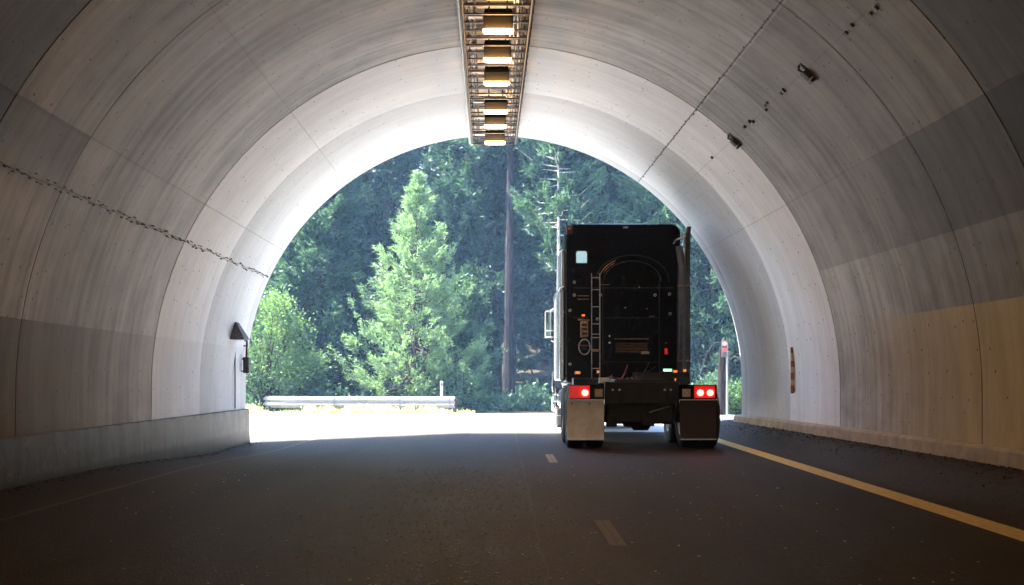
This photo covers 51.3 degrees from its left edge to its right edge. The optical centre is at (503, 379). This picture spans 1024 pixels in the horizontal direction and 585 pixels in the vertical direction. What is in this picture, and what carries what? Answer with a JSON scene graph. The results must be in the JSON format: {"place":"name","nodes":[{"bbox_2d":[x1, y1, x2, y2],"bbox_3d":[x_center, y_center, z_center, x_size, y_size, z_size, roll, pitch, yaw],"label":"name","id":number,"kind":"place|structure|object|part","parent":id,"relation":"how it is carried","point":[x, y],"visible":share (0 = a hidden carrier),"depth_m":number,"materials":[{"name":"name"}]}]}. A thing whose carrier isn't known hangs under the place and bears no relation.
{"place":"outdoors","nodes":[
{"label":"outdoors","id":0,"kind":"place"},
{"bbox_2d":[246,401,475,413],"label":"grass","id":1,"kind":"structure","parent":0,"point":[253,408],"depth_m":35.42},
{"bbox_2d":[246,251,707,413],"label":"ground","id":2,"kind":"structure","parent":0,"point":[537,373],"depth_m":62.70,"materials":[{"name":"green plant"}]},
{"bbox_2d":[246,283,336,410],"bbox_3d":[-8.387,-1.173,37.959,4.725,5.035,4.805,0,0,0],"label":"leafy bush","id":3,"kind":"object","parent":2,"relation":"on","point":[286,375],"visible":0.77,"depth_m":37.41,"materials":[{"name":"green plant"}]},
{"bbox_2d":[265,349,338,395],"bbox_3d":[-7.753,0.087,39.735,3.138,2.508,2.664,0,0,40],"label":"leafy bush","id":4,"kind":"object","parent":2,"relation":"on","point":[317,381],"visible":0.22,"depth_m":39.27,"materials":[{"name":"green plant"}]},
{"bbox_2d":[246,197,378,388],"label":"forest conifer","id":5,"kind":"object","parent":2,"relation":"on","point":[287,259],"visible":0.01,"depth_m":46.66,"materials":[{"name":"green plant"}]},
{"bbox_2d":[255,179,387,395],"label":"fir","id":6,"kind":"object","parent":2,"relation":"on","point":[324,251],"visible":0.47,"depth_m":41.28,"materials":[{"name":"green plant"}]},
{"bbox_2d":[263,396,456,412],"bbox_3d":[-5.086,1.050,35.825,7.000,0.980,1.274,0,0,13],"label":"guardrail","id":7,"kind":"object","parent":2,"relation":"on","point":[271,402],"visible":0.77,"depth_m":35.62,"materials":[{"name":"grey metal"}]},
{"bbox_2d":[306,168,416,383],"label":"forest conifer","id":8,"kind":"object","parent":2,"relation":"on","point":[369,315],"visible":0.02,"depth_m":53.78,"materials":[{"name":"green plant"}]},
{"bbox_2d":[354,177,400,362],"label":"forest conifer","id":9,"kind":"object","parent":2,"relation":"on","point":[357,178],"depth_m":61.40,"materials":[{"name":"green plant"}]},
{"bbox_2d":[326,145,443,386],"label":"forest conifer","id":10,"kind":"object","parent":2,"relation":"on","point":[380,189],"visible":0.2,"depth_m":48.55,"materials":[{"name":"green plant"}]},
{"bbox_2d":[374,268,426,357],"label":"forest conifer","id":11,"kind":"object","parent":2,"relation":"on","point":[402,309],"visible":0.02,"depth_m":68.09,"materials":[{"name":"green plant"}]},
{"bbox_2d":[327,169,492,395],"bbox_3d":[-3.631,-3.164,39.327,5.622,9.349,5.103,0,0,-41],"label":"pale fir","id":12,"kind":"object","parent":2,"relation":"on","point":[417,186],"visible":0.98,"depth_m":39.04,"materials":[{"name":"green plant"}]},
{"bbox_2d":[382,147,462,262],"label":"forest conifer","id":13,"kind":"object","parent":2,"relation":"on","point":[392,183],"depth_m":56.55,"materials":[{"name":"green plant"}]},
{"bbox_2d":[361,145,491,386],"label":"forest conifer","id":14,"kind":"object","parent":2,"relation":"on","point":[398,188],"visible":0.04,"depth_m":53.74,"materials":[{"name":"green plant"}]},
{"bbox_2d":[440,381,442,409],"bbox_3d":[-2.100,0.749,36.193,0.090,1.382,0.035,0,0,0],"label":"marker post","id":15,"kind":"object","parent":2,"relation":"on","point":[441,388],"visible":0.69,"depth_m":36.19,"materials":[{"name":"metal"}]},
{"bbox_2d":[434,363,494,410],"bbox_3d":[-1.453,0.279,38.975,2.322,2.119,2.568,0,0,0],"label":"leafy bush","id":16,"kind":"object","parent":2,"relation":"on","point":[472,387],"visible":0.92,"depth_m":38.62,"materials":[{"name":"green plant"}]},
{"bbox_2d":[423,272,507,397],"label":"fir","id":17,"kind":"object","parent":2,"relation":"on","point":[470,307],"visible":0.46,"depth_m":41.15,"materials":[{"name":"green plant"}]},
{"bbox_2d":[403,137,550,373],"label":"fir","id":18,"kind":"object","parent":2,"relation":"on","point":[484,278],"visible":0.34,"depth_m":45.77,"materials":[{"name":"green plant"}]},
{"bbox_2d":[246,367,737,411],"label":"undergrowth","id":19,"kind":"object","parent":2,"relation":"on","point":[534,400],"visible":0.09,"depth_m":39.09,"materials":[{"name":"green plant"}]},
{"bbox_2d":[428,138,567,394],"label":"forest conifer","id":20,"kind":"object","parent":2,"relation":"on","point":[460,185],"visible":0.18,"depth_m":46.03,"materials":[{"name":"green plant"}]},
{"bbox_2d":[426,152,570,371],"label":"forest conifer","id":21,"kind":"object","parent":2,"relation":"on","point":[555,187],"depth_m":52.45,"materials":[{"name":"green plant"}]},
{"bbox_2d":[452,137,546,395],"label":"tall pine","id":22,"kind":"object","parent":2,"relation":"on","point":[478,152],"visible":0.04,"depth_m":43.36,"materials":[{"name":"brown plant"}]},
{"bbox_2d":[482,180,556,378],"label":"forest conifer","id":23,"kind":"object","parent":2,"relation":"on","point":[521,362],"visible":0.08,"depth_m":60.90,"materials":[{"name":"green plant"}]},
{"bbox_2d":[517,153,560,365],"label":"forest conifer","id":24,"kind":"object","parent":2,"relation":"on","point":[546,361],"visible":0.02,"depth_m":66.83,"materials":[{"name":"green plant"}]},
{"bbox_2d":[508,138,621,273],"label":"fir","id":25,"kind":"object","parent":2,"relation":"on","point":[562,196],"visible":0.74,"depth_m":40.71,"materials":[{"name":"green plant"}]},
{"bbox_2d":[546,151,618,234],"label":"forest conifer","id":26,"kind":"object","parent":2,"relation":"on","point":[564,230],"depth_m":58.63,"materials":[{"name":"green plant"}]},
{"bbox_2d":[530,146,659,359],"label":"forest conifer","id":27,"kind":"object","parent":2,"relation":"on","point":[549,289],"visible":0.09,"depth_m":46.35,"materials":[{"name":"green plant"}]},
{"bbox_2d":[569,161,623,224],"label":"forest conifer","id":28,"kind":"object","parent":2,"relation":"on","point":[613,179],"visible":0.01,"depth_m":54.52,"materials":[{"name":"green plant"}]},
{"bbox_2d":[618,198,709,310],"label":"forest conifer","id":29,"kind":"object","parent":2,"relation":"on","point":[703,267],"depth_m":54.20,"materials":[{"name":"green plant"}]},
{"bbox_2d":[608,172,720,379],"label":"fir","id":30,"kind":"object","parent":2,"relation":"on","point":[644,202],"visible":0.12,"depth_m":41.87,"materials":[{"name":"green plant"}]},
{"bbox_2d":[660,202,741,384],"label":"fir","id":31,"kind":"object","parent":2,"relation":"on","point":[715,297],"visible":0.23,"depth_m":40.04,"materials":[{"name":"green plant"}]},
{"bbox_2d":[689,367,732,384],"bbox_3d":[6.835,0.498,36.042,1.853,1.858,1.839,0,0,-43],"label":"leafy bush","id":32,"kind":"object","parent":2,"relation":"on","point":[713,380],"visible":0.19,"depth_m":35.80,"materials":[{"name":"green plant"}]},
{"bbox_2d":[712,377,741,414],"bbox_3d":[7.579,0.803,35.026,2.096,1.851,1.960,0,0,0],"label":"leafy bush","id":33,"kind":"object","parent":2,"relation":"on","point":[734,403],"visible":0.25,"depth_m":34.71,"materials":[{"name":"green plant"}]},
{"bbox_2d":[249,414,733,440],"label":"junction road","id":34,"kind":"structure","parent":0,"point":[284,426],"depth_m":27.13,"materials":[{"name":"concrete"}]},
{"bbox_2d":[699,340,727,415],"bbox_3d":[6.608,0.107,33.538,0.897,2.666,0.208,0,0,9],"label":"roadside post","id":35,"kind":"object","parent":34,"relation":"on","point":[724,348],"visible":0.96,"depth_m":33.47,"materials":[{"name":"metal"}]},
{"bbox_2d":[717,345,739,414],"bbox_3d":[7.244,0.173,34.200,0.852,2.542,0.400,0,0,0],"label":"dead trunk","id":36,"kind":"object","parent":34,"relation":"on","point":[721,388],"visible":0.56,"depth_m":34.07,"materials":[{"name":"grey plant"}]},
{"bbox_2d":[0,420,1023,584],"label":"road","id":37,"kind":"structure","parent":0,"point":[750,538],"depth_m":8.88,"materials":[{"name":"grey asphalt"}]},
{"bbox_2d":[0,409,249,490],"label":"barrier wall","id":38,"kind":"structure","parent":37,"relation":"on","point":[30,459],"depth_m":14.36,"materials":[{"name":"concrete"}]},
{"bbox_2d":[5,420,1022,492],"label":"debris","id":39,"kind":"object","parent":37,"relation":"on","point":[945,458],"visible":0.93,"depth_m":13.50,"materials":[{"name":"brown plant"}]},
{"bbox_2d":[53,466,979,584],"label":"grit","id":40,"kind":"object","parent":37,"relation":"on","point":[429,549],"visible":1,"depth_m":8.09,"materials":[{"name":"grey gravel"}]},
{"bbox_2d":[545,454,557,462],"bbox_3d":[0.690,1.136,15.400,0.118,0.001,1.600,0,0,0],"label":"lane marking","id":41,"kind":"object","parent":37,"relation":"on","point":[552,457],"visible":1,"depth_m":15.35,"materials":[{"name":"white paint"}]},
{"bbox_2d":[594,520,626,545],"bbox_3d":[0.790,1.136,7.950,0.118,0.001,1.300,0,0,0],"label":"lane marking","id":42,"kind":"object","parent":37,"relation":"on","point":[608,535],"visible":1,"depth_m":7.87,"materials":[{"name":"paint"}]},
{"bbox_2d":[545,220,719,446],"bbox_3d":[2.355,-1.079,22.160,2.810,4.438,9.580,0,0,0],"label":"semi truck","id":43,"kind":"object","parent":37,"relation":"on","point":[617,322],"visible":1,"depth_m":21.00,"materials":[{"name":"black paint"}]},
{"bbox_3d":[1.537,-2.411,21.004,0.250,0.270,0.032,0,0,0],"label":"window","id":44,"kind":"part","parent":43,"relation":"part of","materials":[{"name":"white glass"}]},
{"bbox_2d":[718,438,1023,541],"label":"edge line","id":45,"kind":"object","parent":37,"relation":"on","point":[1002,529],"visible":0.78,"depth_m":10.19,"materials":[{"name":"yellow paint"}]},
{"bbox_2d":[733,415,1023,469],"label":"kerb","id":46,"kind":"structure","parent":37,"relation":"on","point":[997,455],"depth_m":13.07,"materials":[{"name":"concrete"}]},
{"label":"hillside","id":47,"kind":"structure","parent":0,"visible":0},
{"bbox_2d":[0,0,1023,448],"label":"road tunnel","id":48,"kind":"structure","parent":47,"relation":"in","point":[852,216],"depth_m":13.71,"materials":[{"name":"concrete"}]},
{"bbox_2d":[0,162,267,277],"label":"wall cable","id":49,"kind":"object","parent":48,"relation":"attached to","point":[18,170],"depth_m":13.49,"materials":[{"name":"metal"}]},
{"bbox_2d":[234,352,235,408],"bbox_3d":[-5.360,-0.080,21.300,0.024,1.320,0.028,0,0,0],"label":"conduit","id":50,"kind":"object","parent":48,"relation":"attached to","point":[235,382],"visible":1,"depth_m":21.29,"materials":[{"name":"metal"}]},
{"bbox_2d":[230,322,249,339],"bbox_3d":[-5.206,-0.975,20.900,0.376,0.430,0.454,0,0,0],"label":"wall horn","id":51,"kind":"object","parent":48,"relation":"attached to","point":[238,332],"depth_m":20.74,"materials":[{"name":"metal"}]},
{"bbox_2d":[241,340,250,372],"bbox_3d":[-5.320,-0.475,22.000,0.180,0.690,0.200,0,0,0],"label":"portal detector","id":52,"kind":"object","parent":48,"relation":"attached to","point":[246,359],"visible":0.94,"depth_m":21.90,"materials":[{"name":"metal"}]},
{"bbox_2d":[457,0,534,144],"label":"cable tray","id":53,"kind":"object","parent":48,"relation":"hanging from","point":[515,4],"visible":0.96,"depth_m":16.37,"materials":[{"name":"metal"}]},
{"bbox_2d":[473,89,506,113],"bbox_3d":[-0.232,-4.900,18.835,0.605,0.387,0.470,0,0,0],"label":"tunnel lamp","id":54,"kind":"object","parent":53,"relation":"hanging from","point":[495,106],"visible":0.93,"depth_m":18.72,"materials":[{"name":"metal"}]},
{"bbox_2d":[474,114,505,128],"bbox_3d":[-0.248,-4.914,19.985,0.605,0.387,0.470,0,0,0],"label":"tunnel lamp","id":55,"kind":"object","parent":53,"relation":"hanging from","point":[495,121],"visible":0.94,"depth_m":19.90,"materials":[{"name":"metal"}]},
{"bbox_2d":[475,130,504,144],"bbox_3d":[-0.269,-4.931,21.435,0.605,0.387,0.470,0,0,0],"label":"tunnel lamp","id":56,"kind":"object","parent":53,"relation":"hanging from","point":[494,139],"visible":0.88,"depth_m":21.36,"materials":[{"name":"brown"}]},
{"bbox_2d":[470,34,510,62],"bbox_3d":[-0.186,-4.862,15.635,0.605,0.387,0.470,0,0,0],"label":"tunnel lamp","id":57,"kind":"object","parent":53,"relation":"hanging from","point":[497,54],"visible":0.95,"depth_m":15.52,"materials":[{"name":"metal"}]},
{"bbox_2d":[471,66,509,85],"bbox_3d":[-0.205,-4.877,16.935,0.605,0.387,0.470,0,0,0],"label":"tunnel lamp","id":58,"kind":"object","parent":53,"relation":"hanging from","point":[496,75],"visible":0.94,"depth_m":16.80,"materials":[{"name":"metal"}]},
{"bbox_2d":[468,0,513,33],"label":"tunnel lamp","id":59,"kind":"object","parent":53,"relation":"hanging from","point":[497,24],"visible":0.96,"depth_m":14.16,"materials":[{"name":"metal"}]},
{"bbox_2d":[638,0,782,181],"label":"seam strip","id":60,"kind":"object","parent":48,"relation":"attached to","point":[779,3],"visible":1,"depth_m":14.42,"materials":[{"name":"metal"}]},
{"bbox_2d":[727,133,741,149],"bbox_3d":[3.479,-3.587,16.065,0.211,0.236,0.150,0,0,0],"label":"ceiling fitting","id":61,"kind":"object","parent":48,"relation":"attached to","point":[734,142],"visible":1,"depth_m":16.00,"materials":[{"name":"metal"}]},
{"bbox_2d":[790,347,794,392],"bbox_3d":[5.012,-0.160,18.483,0.095,0.800,0.075,0,0,0],"label":"hazard marker","id":62,"kind":"object","parent":48,"relation":"attached to","point":[792,377],"visible":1,"depth_m":18.45,"materials":[{"name":"metal"}]},
{"bbox_2d":[710,0,878,158],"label":"stud row","id":63,"kind":"object","parent":48,"relation":"attached to","point":[875,8],"visible":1,"depth_m":13.27,"materials":[{"name":"metal"}]},
{"bbox_2d":[797,63,816,84],"bbox_3d":[3.531,-3.558,12.415,0.211,0.236,0.150,0,0,0],"label":"ceiling fitting","id":64,"kind":"object","parent":48,"relation":"attached to","point":[806,74],"visible":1,"depth_m":12.35,"materials":[{"name":"metal"}]}
]}

